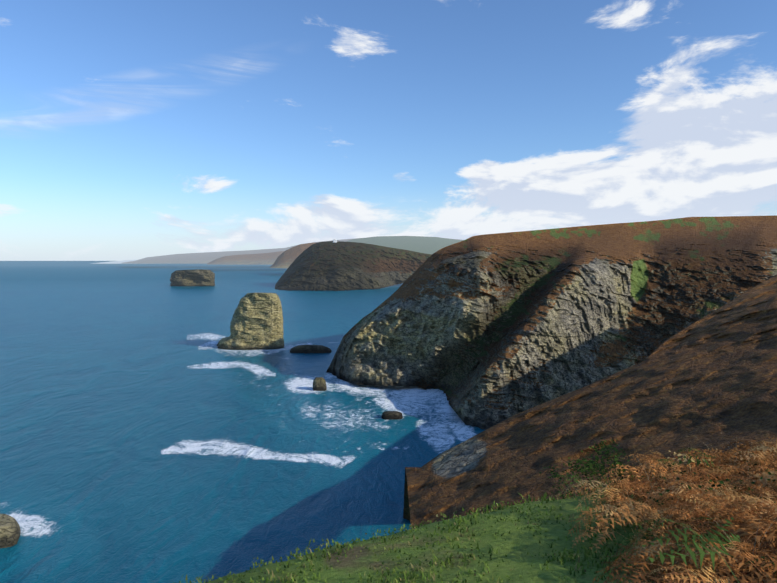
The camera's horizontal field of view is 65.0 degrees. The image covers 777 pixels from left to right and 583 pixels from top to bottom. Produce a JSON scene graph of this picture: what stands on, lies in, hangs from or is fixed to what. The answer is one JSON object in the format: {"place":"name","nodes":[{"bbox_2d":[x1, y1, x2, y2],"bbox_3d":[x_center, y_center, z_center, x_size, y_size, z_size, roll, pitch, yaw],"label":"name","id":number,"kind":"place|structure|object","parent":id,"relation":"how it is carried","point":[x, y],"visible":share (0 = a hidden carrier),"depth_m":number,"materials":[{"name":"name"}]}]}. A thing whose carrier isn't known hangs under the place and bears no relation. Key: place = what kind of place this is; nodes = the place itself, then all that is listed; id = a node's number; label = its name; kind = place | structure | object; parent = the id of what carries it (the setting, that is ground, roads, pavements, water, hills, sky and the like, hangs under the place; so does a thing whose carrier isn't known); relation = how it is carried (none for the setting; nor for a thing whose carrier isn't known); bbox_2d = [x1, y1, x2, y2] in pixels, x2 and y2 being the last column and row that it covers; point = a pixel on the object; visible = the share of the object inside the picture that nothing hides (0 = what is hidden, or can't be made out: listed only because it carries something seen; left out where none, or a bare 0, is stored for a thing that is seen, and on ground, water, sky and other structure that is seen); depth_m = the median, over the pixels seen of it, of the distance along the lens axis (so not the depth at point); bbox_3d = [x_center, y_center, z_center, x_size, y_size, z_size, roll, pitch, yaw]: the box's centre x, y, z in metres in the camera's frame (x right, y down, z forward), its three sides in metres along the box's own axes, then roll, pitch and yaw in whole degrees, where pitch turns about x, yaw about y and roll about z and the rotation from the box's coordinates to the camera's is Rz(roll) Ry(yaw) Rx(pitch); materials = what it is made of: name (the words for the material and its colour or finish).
{"place":"outdoors","nodes":[
{"label":"outdoors","id":0,"kind":"place"},
{"bbox_2d":[90,260,135,263],"bbox_3d":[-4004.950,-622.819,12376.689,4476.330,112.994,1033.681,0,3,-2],"label":"distant coast","id":1,"kind":"structure","parent":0,"point":[116,262],"depth_m":12347.64},
{"bbox_2d":[0,261,484,582],"bbox_3d":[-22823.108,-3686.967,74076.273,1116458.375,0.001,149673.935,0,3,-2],"label":"sea","id":2,"kind":"structure","parent":0,"point":[150,432],"depth_m":235.35,"materials":[{"name":"liquid"}]},
{"bbox_2d":[0,514,20,547],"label":"shore rocks","id":3,"kind":"object","parent":2,"relation":"in","point":[10,531],"visible":0.92,"depth_m":140.18,"materials":[{"name":"beige stone"}]},
{"bbox_2d":[169,269,214,285],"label":"islet","id":4,"kind":"object","parent":2,"relation":"in","point":[199,277],"visible":1,"depth_m":1559.97,"materials":[{"name":"grey stone"}]},
{"bbox_2d":[216,293,283,349],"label":"sea stack","id":5,"kind":"object","parent":2,"relation":"in","point":[256,322],"visible":1,"depth_m":449.11,"materials":[{"name":"beige stone"}]},
{"bbox_2d":[290,345,331,352],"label":"reef","id":6,"kind":"object","parent":2,"relation":"in","point":[310,349],"visible":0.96,"depth_m":431.53},
{"bbox_2d":[313,377,326,390],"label":"rock","id":7,"kind":"object","parent":2,"relation":"in","point":[319,383],"visible":0.98,"depth_m":306.86,"materials":[{"name":"brown stone"}]},
{"bbox_2d":[275,241,431,290],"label":"headland","id":8,"kind":"structure","parent":2,"relation":"in","point":[332,266],"depth_m":1488.59,"materials":[{"name":"stone"}]},
{"bbox_2d":[381,411,402,419],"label":"rock","id":9,"kind":"object","parent":2,"relation":"in","point":[391,415],"visible":1,"depth_m":251.70,"materials":[{"name":"stone"}]},
{"bbox_2d":[207,251,283,264],"bbox_3d":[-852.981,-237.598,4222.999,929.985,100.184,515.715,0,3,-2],"label":"distant coast","id":10,"kind":"structure","parent":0,"point":[259,259],"depth_m":4227.88},
{"bbox_2d":[122,238,459,263],"bbox_3d":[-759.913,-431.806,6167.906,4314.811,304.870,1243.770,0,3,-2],"label":"distant coast","id":11,"kind":"structure","parent":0,"point":[197,258],"depth_m":6369.15},
{"bbox_2d":[270,242,317,268],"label":"headland","id":12,"kind":"structure","parent":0,"point":[286,259],"depth_m":2885.03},
{"bbox_2d":[0,0,776,260],"label":"sky","id":13,"kind":"structure","parent":0,"point":[130,129],"materials":[{"name":"blue"}]},
{"bbox_2d":[346,236,463,253],"bbox_3d":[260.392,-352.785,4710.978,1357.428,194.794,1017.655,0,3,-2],"label":"hill","id":14,"kind":"structure","parent":0,"point":[426,245],"depth_m":4957.84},
{"bbox_2d":[173,481,723,582],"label":"cliff top ground","id":15,"kind":"structure","parent":0,"point":[518,558],"depth_m":9.82,"materials":[{"name":"green plant"}]},
{"bbox_2d":[539,438,660,497],"bbox_3d":[4.983,3.983,14.119,2.968,1.080,2.462,0,3,-2],"label":"bush","id":16,"kind":"object","parent":15,"relation":"on","point":[590,465],"visible":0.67,"depth_m":14.13,"materials":[{"name":"green plant"}]},
{"bbox_2d":[552,437,776,502],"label":"bracken","id":17,"kind":"object","parent":15,"relation":"on","point":[706,460],"visible":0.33,"depth_m":13.75,"materials":[{"name":"brown plant"}]},
{"bbox_2d":[559,457,776,582],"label":"bracken","id":18,"kind":"object","parent":15,"relation":"on","point":[714,505],"visible":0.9,"depth_m":8.75,"materials":[{"name":"brown plant"}]},
{"bbox_2d":[605,517,776,582],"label":"bracken","id":19,"kind":"object","parent":15,"relation":"on","point":[714,554],"visible":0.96,"depth_m":5.89,"materials":[{"name":"plant"}]},
{"bbox_2d":[619,444,776,582],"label":"dry stems","id":20,"kind":"object","parent":15,"relation":"on","point":[698,507],"visible":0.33,"depth_m":10.10,"materials":[{"name":"brown plant"}]},
{"bbox_2d":[632,449,776,532],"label":"bramble leaves","id":21,"kind":"object","parent":15,"relation":"on","point":[699,486],"visible":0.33,"depth_m":10.20,"materials":[{"name":"plant"}]},
{"bbox_2d":[326,215,776,429],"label":"headland","id":22,"kind":"structure","parent":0,"point":[485,331],"depth_m":323.70,"materials":[{"name":"grey stone"}]},
{"bbox_2d":[403,274,776,528],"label":"slope","id":23,"kind":"structure","parent":0,"point":[709,379],"depth_m":109.67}
]}

